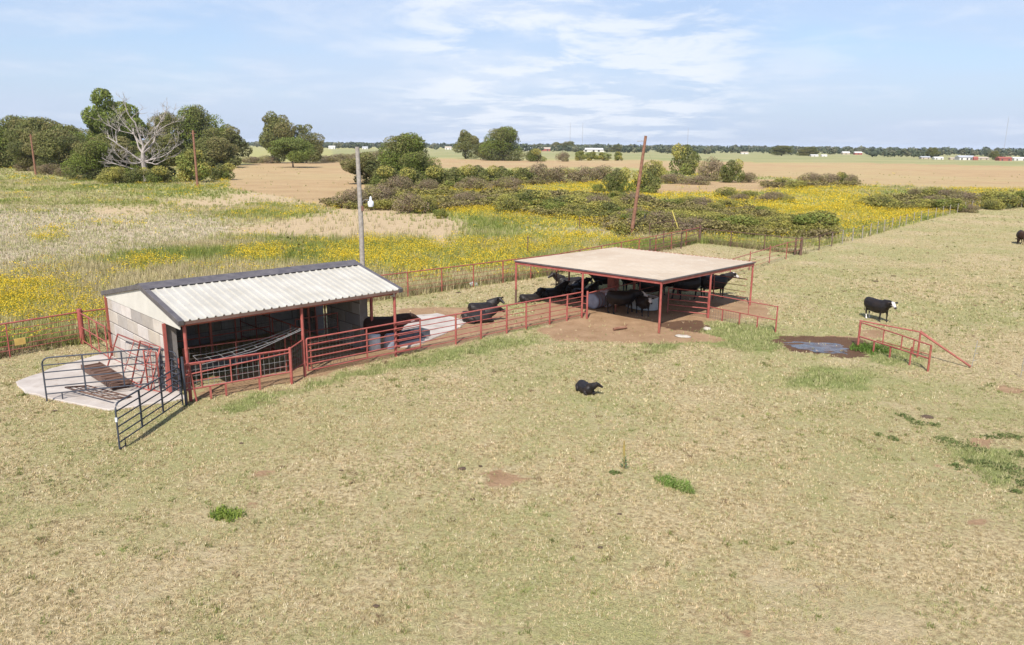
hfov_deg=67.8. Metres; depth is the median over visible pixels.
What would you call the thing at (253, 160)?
bare brush
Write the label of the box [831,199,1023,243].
wire fence
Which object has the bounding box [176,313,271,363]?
divider
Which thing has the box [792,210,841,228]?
green bush
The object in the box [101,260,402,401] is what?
stock shed
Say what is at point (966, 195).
bare brush
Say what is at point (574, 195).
olive bush
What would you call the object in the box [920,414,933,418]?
dung pat
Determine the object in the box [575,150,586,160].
green bush
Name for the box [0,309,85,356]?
corral fence
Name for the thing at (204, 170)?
green bush
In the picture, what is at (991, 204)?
olive bush
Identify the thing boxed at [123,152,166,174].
oak tree
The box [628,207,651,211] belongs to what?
bare brush
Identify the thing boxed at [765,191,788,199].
bare brush
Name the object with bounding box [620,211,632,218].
green bush
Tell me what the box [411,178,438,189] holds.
bare brush
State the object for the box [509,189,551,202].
round bush
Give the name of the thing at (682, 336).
stone
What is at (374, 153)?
bare brush
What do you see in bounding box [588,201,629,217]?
round bush
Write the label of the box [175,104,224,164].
oak tree
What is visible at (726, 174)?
round bush
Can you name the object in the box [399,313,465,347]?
stock pen paving
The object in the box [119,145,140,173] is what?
oak tree
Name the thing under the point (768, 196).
bare brush
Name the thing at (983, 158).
farmhouse
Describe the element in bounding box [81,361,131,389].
loading ramp
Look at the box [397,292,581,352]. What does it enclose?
pen fence
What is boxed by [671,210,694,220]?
olive bush
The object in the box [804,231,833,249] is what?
corral fence
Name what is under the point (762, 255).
corral fence
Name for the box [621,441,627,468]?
mullein stalk
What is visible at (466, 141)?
oak tree
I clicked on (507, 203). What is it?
olive bush
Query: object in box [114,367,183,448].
wing gate
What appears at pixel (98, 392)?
loose panel
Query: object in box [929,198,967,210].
green bush
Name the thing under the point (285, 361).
divider
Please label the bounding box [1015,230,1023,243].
cow
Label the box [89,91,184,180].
dead tree
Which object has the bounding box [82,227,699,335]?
corral fence
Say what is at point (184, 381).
gate post
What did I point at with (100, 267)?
wild weeds
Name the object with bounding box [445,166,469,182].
round bush
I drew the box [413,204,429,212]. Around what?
green bush
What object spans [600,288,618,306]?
wrapped bale
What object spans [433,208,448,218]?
green bush
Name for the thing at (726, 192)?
olive bush
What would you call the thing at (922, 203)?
olive bush
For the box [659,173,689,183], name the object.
bare brush
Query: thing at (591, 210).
round bush
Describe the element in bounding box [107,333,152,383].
loose panel
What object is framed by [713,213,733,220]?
green bush
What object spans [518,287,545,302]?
calf
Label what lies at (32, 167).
bare brush
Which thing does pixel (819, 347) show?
puddle water
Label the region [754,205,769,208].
green bush
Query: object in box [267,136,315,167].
spreading tree
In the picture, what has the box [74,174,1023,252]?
scrub undergrowth
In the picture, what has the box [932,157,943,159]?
farmhouse
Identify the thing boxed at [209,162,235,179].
round bush
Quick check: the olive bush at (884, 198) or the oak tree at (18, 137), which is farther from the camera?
the oak tree at (18, 137)
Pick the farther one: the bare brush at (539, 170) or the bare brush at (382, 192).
the bare brush at (539, 170)
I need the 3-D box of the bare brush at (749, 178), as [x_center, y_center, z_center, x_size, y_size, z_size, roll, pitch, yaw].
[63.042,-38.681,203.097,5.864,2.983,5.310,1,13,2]
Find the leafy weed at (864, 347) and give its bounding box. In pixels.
[849,342,892,355]
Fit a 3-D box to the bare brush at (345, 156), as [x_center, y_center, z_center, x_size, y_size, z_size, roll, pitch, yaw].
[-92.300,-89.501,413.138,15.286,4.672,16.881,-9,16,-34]
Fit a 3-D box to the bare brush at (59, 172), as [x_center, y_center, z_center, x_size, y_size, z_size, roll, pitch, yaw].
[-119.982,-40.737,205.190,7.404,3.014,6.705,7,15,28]
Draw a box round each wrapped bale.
[588,292,606,308]
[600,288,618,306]
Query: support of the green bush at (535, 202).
on the ground at (312, 181)
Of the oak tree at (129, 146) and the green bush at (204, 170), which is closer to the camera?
the green bush at (204, 170)
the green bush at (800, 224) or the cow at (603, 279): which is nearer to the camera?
the cow at (603, 279)
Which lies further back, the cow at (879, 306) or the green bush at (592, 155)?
the green bush at (592, 155)
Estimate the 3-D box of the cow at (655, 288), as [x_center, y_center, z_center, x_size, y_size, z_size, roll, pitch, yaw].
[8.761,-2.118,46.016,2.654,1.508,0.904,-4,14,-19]
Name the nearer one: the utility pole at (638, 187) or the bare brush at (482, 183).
the utility pole at (638, 187)
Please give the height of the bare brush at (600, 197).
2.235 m
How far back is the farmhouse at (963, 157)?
683.46 m
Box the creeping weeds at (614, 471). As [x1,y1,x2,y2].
[609,468,620,474]
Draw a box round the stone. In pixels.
[674,334,690,337]
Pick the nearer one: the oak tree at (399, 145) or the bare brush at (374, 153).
the oak tree at (399, 145)
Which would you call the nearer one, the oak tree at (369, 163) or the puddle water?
the puddle water
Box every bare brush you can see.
[13,162,32,170]
[27,164,40,170]
[36,163,60,174]
[53,166,73,176]
[236,157,263,162]
[258,155,280,162]
[312,155,342,161]
[330,153,354,160]
[331,187,368,208]
[354,184,396,199]
[365,150,385,157]
[376,174,413,190]
[391,191,429,212]
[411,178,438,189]
[451,190,486,200]
[454,176,492,190]
[488,176,525,188]
[522,162,551,184]
[543,165,580,183]
[555,151,569,161]
[566,165,598,182]
[582,194,609,201]
[590,164,621,180]
[608,209,641,217]
[617,191,648,199]
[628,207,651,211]
[641,210,681,222]
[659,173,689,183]
[678,216,715,232]
[680,175,713,184]
[686,219,706,231]
[691,196,718,205]
[697,156,724,180]
[727,193,749,201]
[736,172,757,182]
[752,193,777,202]
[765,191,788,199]
[798,172,822,182]
[818,173,841,183]
[843,174,859,185]
[907,188,923,195]
[918,194,947,204]
[937,188,969,195]
[947,191,981,204]
[958,203,980,212]
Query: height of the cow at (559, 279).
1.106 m
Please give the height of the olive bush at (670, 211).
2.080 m
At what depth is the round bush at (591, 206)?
95.83 m
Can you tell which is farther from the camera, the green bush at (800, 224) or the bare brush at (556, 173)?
the bare brush at (556, 173)
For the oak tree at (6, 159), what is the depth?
265.07 m
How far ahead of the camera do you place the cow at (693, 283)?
45.94 m
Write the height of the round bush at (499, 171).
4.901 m
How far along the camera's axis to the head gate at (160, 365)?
28.00 m
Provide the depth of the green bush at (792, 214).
84.94 m
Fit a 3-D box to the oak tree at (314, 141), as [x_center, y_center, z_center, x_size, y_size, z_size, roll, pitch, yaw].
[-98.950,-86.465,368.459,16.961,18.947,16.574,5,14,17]
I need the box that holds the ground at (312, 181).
[0,145,1023,644]
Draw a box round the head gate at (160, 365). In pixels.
[158,358,179,390]
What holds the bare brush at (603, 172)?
on the ground at (312, 181)
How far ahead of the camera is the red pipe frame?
32.99 m
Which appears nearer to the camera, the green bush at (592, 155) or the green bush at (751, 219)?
the green bush at (751, 219)
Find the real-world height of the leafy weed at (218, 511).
0.173 m
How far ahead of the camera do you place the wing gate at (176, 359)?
27.92 m
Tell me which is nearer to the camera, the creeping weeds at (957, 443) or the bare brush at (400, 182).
the creeping weeds at (957, 443)
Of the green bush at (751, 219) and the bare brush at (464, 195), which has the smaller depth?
the green bush at (751, 219)
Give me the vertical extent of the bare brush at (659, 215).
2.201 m
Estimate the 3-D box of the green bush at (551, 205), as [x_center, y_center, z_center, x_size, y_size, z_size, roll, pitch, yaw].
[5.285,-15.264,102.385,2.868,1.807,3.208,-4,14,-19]
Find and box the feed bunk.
[179,350,262,376]
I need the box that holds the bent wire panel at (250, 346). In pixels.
[193,327,300,364]
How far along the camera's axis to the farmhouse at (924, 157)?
732.33 m
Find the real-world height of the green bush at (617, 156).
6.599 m
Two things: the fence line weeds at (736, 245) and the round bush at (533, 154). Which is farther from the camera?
the round bush at (533, 154)
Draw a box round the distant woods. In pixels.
[144,141,1023,157]
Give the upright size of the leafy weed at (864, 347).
0.220 m
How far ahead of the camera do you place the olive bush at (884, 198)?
120.89 m
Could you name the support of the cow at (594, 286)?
on the ground at (312, 181)
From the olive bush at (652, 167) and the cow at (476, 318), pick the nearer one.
the cow at (476, 318)
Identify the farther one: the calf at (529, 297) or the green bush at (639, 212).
the green bush at (639, 212)
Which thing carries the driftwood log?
on the ground at (312, 181)
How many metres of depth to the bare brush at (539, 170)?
182.87 m
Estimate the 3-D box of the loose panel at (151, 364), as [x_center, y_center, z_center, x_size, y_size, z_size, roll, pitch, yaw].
[-13.189,1.790,27.928,0.911,1.628,0.257,7,15,26]
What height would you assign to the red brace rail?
1.272 m
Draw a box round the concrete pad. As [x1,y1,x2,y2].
[16,353,183,410]
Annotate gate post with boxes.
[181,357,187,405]
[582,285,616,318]
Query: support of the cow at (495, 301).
on the ground at (312, 181)
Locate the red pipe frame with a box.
[857,322,931,371]
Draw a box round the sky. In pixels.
[0,0,1023,149]
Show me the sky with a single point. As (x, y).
(902, 74)
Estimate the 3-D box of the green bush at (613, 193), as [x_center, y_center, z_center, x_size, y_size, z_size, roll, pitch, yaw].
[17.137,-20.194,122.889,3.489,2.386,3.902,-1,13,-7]
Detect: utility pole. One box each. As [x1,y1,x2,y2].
[29,134,36,174]
[191,130,198,187]
[630,136,646,232]
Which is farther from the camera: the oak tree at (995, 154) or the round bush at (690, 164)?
the oak tree at (995, 154)
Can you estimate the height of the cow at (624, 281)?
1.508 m
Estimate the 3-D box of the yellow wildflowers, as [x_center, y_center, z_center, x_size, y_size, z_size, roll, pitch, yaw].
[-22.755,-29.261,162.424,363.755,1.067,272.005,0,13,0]
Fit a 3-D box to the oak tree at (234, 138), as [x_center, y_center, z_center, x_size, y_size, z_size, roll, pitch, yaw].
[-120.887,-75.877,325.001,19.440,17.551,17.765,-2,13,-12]
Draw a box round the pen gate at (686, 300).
[667,288,708,313]
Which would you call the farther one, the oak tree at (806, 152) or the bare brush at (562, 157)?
the oak tree at (806, 152)
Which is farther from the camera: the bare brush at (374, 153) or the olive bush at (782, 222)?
the bare brush at (374, 153)
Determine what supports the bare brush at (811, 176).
on the ground at (312, 181)
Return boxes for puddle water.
[783,341,848,353]
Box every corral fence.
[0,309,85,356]
[80,313,108,358]
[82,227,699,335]
[698,225,802,254]
[715,242,787,274]
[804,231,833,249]
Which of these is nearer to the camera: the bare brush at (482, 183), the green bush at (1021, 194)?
the green bush at (1021, 194)
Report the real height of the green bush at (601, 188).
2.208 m
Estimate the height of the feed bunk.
0.620 m
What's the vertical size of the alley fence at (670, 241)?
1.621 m
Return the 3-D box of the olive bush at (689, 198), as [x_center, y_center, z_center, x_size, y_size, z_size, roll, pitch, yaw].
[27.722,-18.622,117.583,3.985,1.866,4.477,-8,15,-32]
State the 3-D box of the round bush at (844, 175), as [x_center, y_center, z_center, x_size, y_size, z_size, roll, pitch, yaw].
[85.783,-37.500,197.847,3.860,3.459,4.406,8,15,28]
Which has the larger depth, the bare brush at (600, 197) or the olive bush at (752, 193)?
the olive bush at (752, 193)
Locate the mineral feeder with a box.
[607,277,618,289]
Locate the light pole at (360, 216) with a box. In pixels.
[355,147,373,265]
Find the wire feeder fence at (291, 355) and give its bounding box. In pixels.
[184,339,303,402]
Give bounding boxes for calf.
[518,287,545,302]
[575,379,602,395]
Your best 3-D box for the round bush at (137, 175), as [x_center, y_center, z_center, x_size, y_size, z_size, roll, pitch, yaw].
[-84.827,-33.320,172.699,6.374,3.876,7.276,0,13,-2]
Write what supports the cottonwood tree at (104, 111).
on the ground at (312, 181)
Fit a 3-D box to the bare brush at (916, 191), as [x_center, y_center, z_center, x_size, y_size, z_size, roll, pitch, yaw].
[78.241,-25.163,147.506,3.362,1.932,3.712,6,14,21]
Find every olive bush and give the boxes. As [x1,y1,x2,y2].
[96,166,127,183]
[411,195,438,212]
[493,194,522,213]
[559,194,586,201]
[563,203,585,209]
[575,210,591,217]
[581,194,596,198]
[602,198,622,203]
[609,210,629,218]
[642,160,668,180]
[661,209,686,219]
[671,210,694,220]
[675,212,720,222]
[682,195,706,203]
[705,202,725,208]
[714,187,739,197]
[715,198,737,206]
[742,190,757,199]
[754,216,772,223]
[759,221,781,228]
[762,214,793,229]
[768,178,790,186]
[781,196,794,202]
[785,180,809,188]
[853,196,876,205]
[865,194,902,205]
[907,198,936,210]
[922,186,951,194]
[979,191,1023,208]
[979,198,1005,209]
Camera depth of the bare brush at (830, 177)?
195.78 m
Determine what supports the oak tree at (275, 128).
on the ground at (312, 181)
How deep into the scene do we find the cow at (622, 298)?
41.94 m
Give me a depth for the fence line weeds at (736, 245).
50.10 m
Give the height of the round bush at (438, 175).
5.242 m
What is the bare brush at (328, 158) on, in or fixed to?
on the ground at (312, 181)
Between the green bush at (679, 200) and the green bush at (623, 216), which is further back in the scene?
the green bush at (679, 200)
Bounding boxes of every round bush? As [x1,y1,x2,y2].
[122,167,153,183]
[146,165,179,182]
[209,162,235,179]
[370,165,399,186]
[395,167,425,186]
[424,165,454,185]
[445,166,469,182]
[462,164,491,180]
[487,165,516,180]
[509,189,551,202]
[512,167,537,182]
[524,148,546,161]
[544,195,587,209]
[571,208,606,216]
[585,201,613,212]
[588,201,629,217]
[602,167,630,192]
[630,170,661,193]
[640,213,664,221]
[668,143,700,174]
[719,158,744,182]
[835,171,849,181]
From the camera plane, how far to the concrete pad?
28.39 m
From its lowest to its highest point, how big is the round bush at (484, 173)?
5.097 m
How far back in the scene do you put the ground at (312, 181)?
21.75 m
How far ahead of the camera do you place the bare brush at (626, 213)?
91.22 m
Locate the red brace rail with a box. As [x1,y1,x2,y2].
[860,320,970,366]
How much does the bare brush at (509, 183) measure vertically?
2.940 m
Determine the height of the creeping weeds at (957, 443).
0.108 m
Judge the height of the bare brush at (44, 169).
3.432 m
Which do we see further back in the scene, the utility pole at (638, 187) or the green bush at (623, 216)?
the green bush at (623, 216)
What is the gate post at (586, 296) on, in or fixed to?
on the ground at (312, 181)
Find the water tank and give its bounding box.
[626,294,658,310]
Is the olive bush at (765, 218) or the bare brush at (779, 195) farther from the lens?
the bare brush at (779, 195)
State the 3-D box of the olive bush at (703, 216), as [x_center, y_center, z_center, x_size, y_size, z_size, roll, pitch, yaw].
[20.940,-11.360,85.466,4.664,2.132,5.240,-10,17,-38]
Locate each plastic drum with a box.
[368,333,380,350]
[384,333,393,348]
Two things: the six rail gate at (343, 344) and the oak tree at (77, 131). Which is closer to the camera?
the six rail gate at (343, 344)
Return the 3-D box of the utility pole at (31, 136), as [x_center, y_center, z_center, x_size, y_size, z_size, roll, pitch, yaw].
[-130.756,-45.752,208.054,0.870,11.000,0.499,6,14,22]
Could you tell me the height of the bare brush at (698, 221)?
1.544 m
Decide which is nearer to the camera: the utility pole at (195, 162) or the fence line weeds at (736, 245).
the fence line weeds at (736, 245)
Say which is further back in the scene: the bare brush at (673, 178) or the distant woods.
the distant woods
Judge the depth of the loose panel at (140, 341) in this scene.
28.49 m
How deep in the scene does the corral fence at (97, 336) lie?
33.05 m
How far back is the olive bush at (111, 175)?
170.51 m
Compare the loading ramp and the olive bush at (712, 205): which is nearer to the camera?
the loading ramp
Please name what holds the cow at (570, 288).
on the ground at (312, 181)
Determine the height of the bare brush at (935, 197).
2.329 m
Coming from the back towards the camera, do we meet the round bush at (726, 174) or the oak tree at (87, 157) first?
the round bush at (726, 174)
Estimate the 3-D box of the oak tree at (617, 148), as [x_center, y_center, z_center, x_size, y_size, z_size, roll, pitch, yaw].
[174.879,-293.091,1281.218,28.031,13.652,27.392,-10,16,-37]
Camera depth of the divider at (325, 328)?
34.25 m
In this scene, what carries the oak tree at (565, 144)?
on the ground at (312, 181)
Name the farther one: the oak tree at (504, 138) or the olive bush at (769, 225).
the oak tree at (504, 138)
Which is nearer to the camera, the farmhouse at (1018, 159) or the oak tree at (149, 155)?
the oak tree at (149, 155)
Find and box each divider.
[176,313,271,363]
[182,335,286,385]
[240,314,311,367]
[294,312,338,352]
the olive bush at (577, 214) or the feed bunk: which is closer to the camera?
the feed bunk
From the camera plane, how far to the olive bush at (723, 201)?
112.64 m
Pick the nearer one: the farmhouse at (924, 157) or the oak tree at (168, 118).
the oak tree at (168, 118)
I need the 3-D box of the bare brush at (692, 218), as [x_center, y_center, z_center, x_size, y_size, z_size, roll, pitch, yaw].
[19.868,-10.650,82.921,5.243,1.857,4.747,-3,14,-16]
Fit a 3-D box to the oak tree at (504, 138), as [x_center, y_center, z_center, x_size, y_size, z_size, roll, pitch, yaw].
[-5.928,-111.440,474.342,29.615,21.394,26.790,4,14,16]
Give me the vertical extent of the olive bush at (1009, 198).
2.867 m
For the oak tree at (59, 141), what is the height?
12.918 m
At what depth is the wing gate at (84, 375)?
27.43 m
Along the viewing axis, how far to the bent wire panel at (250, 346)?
29.00 m
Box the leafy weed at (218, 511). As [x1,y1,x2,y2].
[208,504,247,522]
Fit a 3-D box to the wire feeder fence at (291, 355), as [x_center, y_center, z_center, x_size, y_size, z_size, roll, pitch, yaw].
[-9.714,1.806,28.339,4.782,1.540,0.632,-12,18,-44]
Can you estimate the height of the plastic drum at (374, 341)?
0.785 m
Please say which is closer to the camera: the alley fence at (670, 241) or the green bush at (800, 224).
the alley fence at (670, 241)
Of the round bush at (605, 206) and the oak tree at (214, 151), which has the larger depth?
the oak tree at (214, 151)
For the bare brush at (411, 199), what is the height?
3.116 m
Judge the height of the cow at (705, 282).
1.558 m
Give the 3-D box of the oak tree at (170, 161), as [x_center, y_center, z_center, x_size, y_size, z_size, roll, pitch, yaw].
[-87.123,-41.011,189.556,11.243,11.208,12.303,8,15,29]
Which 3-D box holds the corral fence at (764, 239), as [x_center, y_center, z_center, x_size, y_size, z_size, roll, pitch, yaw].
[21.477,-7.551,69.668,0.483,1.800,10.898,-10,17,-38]
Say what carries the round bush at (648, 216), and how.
on the ground at (312, 181)
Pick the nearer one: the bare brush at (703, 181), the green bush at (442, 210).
the green bush at (442, 210)
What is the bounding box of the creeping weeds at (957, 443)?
[874,412,1023,493]
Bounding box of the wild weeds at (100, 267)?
[0,166,1022,348]
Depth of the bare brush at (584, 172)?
188.69 m
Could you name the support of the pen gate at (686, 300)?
attached to the open canopy
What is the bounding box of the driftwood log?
[613,324,627,329]
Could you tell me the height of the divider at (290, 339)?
1.627 m
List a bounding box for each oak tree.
[0,114,29,167]
[3,127,53,170]
[15,116,65,161]
[21,129,85,167]
[44,124,102,168]
[59,139,122,180]
[90,133,137,172]
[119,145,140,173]
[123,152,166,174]
[136,135,185,177]
[146,111,191,151]
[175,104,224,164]
[195,127,241,166]
[216,124,252,160]
[258,111,296,162]
[290,123,324,162]
[339,151,390,183]
[371,132,428,177]
[398,151,441,178]
[452,129,478,158]
[469,142,488,159]
[477,126,525,160]
[559,141,574,150]
[608,144,621,151]
[769,145,794,155]
[795,147,819,155]
[925,147,940,156]
[989,151,999,159]
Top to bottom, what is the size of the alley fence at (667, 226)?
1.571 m
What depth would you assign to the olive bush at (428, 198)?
104.10 m
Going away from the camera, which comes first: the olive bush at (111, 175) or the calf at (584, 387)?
the calf at (584, 387)
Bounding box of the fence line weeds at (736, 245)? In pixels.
[0,238,807,358]
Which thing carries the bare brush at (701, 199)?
on the ground at (312, 181)
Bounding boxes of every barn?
[583,148,603,151]
[995,157,1012,160]
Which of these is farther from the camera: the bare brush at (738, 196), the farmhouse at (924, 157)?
the farmhouse at (924, 157)
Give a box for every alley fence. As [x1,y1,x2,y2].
[649,220,694,237]
[649,228,697,250]
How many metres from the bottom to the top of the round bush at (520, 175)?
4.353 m
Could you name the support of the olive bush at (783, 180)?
on the ground at (312, 181)
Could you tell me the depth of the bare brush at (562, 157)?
461.91 m
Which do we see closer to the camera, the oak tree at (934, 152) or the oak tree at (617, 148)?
the oak tree at (934, 152)
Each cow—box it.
[363,312,420,347]
[460,305,504,323]
[467,296,504,310]
[537,280,571,298]
[548,272,581,284]
[563,277,592,293]
[572,280,602,298]
[581,273,619,289]
[605,289,648,313]
[621,279,637,290]
[635,295,653,316]
[637,282,666,297]
[663,283,679,294]
[670,277,701,299]
[700,272,738,297]
[864,297,897,321]
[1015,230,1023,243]
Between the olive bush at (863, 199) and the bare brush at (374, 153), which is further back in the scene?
the bare brush at (374, 153)
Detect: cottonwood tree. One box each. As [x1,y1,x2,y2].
[80,88,131,144]
[117,104,151,147]
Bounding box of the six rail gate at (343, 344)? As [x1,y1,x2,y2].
[305,318,420,370]
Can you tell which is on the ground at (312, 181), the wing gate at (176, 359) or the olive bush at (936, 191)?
the olive bush at (936, 191)
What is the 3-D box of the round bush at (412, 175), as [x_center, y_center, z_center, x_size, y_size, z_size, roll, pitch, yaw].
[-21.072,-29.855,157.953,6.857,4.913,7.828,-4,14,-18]
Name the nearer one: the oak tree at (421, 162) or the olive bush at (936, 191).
the olive bush at (936, 191)
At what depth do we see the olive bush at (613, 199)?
113.76 m
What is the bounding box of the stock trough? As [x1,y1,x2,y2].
[399,327,429,342]
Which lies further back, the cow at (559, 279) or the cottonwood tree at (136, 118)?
the cottonwood tree at (136, 118)
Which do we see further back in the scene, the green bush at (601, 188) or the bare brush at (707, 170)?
the bare brush at (707, 170)
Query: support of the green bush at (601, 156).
on the ground at (312, 181)
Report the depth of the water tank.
42.84 m
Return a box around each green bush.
[175,148,211,181]
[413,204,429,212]
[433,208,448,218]
[523,199,566,209]
[544,202,560,209]
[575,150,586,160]
[585,151,597,160]
[591,183,604,192]
[597,152,610,160]
[608,190,625,199]
[614,152,622,160]
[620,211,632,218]
[631,209,653,217]
[660,197,685,203]
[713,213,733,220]
[720,213,760,229]
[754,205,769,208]
[779,213,818,223]
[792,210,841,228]
[793,223,816,229]
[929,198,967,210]
[1014,191,1023,206]
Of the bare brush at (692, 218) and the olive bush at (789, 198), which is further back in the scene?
the olive bush at (789, 198)
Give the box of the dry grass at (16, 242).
[0,173,848,282]
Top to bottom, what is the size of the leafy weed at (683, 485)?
0.190 m
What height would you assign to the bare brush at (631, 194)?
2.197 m
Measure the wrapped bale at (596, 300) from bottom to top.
0.942 m
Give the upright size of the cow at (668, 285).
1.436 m
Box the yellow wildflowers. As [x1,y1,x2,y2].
[0,166,1023,336]
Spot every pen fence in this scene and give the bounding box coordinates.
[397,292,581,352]
[710,294,778,331]
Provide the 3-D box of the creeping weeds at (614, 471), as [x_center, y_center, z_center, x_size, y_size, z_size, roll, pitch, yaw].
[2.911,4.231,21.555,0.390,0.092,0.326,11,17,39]
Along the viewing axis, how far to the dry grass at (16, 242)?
77.84 m
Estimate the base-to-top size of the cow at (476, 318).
0.993 m
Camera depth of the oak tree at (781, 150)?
918.46 m
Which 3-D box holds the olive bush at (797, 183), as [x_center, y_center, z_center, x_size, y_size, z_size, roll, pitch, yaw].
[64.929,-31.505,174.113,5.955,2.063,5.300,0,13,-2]
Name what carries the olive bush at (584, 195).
on the ground at (312, 181)
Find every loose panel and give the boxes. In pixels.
[65,385,131,399]
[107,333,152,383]
[131,340,160,390]
[143,350,159,391]
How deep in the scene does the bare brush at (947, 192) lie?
138.89 m
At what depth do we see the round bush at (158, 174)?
172.56 m
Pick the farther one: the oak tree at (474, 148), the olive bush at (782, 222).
the oak tree at (474, 148)
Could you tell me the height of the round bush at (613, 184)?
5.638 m
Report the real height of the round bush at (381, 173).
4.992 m
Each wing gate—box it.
[41,348,162,400]
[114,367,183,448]
[160,349,180,393]
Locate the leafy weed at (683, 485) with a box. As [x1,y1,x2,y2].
[652,472,697,493]
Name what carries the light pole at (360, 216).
on the ground at (312, 181)
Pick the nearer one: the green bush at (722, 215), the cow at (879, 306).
the cow at (879, 306)
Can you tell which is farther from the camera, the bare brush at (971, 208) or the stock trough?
the bare brush at (971, 208)
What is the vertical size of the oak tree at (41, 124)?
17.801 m
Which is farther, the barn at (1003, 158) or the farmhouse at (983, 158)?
the farmhouse at (983, 158)
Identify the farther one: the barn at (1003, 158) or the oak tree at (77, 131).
the barn at (1003, 158)
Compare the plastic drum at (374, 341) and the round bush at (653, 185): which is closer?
the plastic drum at (374, 341)
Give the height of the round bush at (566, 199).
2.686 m
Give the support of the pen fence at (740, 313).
on the ground at (312, 181)
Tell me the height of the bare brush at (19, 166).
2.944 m
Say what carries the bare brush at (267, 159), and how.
on the ground at (312, 181)
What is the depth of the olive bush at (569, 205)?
101.89 m
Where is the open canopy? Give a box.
[513,247,755,332]
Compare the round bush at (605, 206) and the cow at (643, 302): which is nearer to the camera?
the cow at (643, 302)
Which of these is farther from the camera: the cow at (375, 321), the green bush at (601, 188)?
the green bush at (601, 188)
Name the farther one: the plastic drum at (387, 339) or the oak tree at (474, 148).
the oak tree at (474, 148)
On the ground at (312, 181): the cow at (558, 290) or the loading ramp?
the cow at (558, 290)
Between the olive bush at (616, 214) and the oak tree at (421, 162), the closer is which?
the olive bush at (616, 214)
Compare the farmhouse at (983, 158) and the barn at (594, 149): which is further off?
the barn at (594, 149)
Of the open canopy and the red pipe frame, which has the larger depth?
the open canopy
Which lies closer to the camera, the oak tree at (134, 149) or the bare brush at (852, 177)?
the bare brush at (852, 177)
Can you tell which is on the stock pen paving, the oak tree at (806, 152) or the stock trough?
the stock trough
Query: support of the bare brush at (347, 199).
on the ground at (312, 181)
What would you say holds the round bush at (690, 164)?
on the ground at (312, 181)
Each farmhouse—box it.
[919,156,930,158]
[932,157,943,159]
[954,155,974,159]
[978,157,988,159]
[1011,157,1023,160]

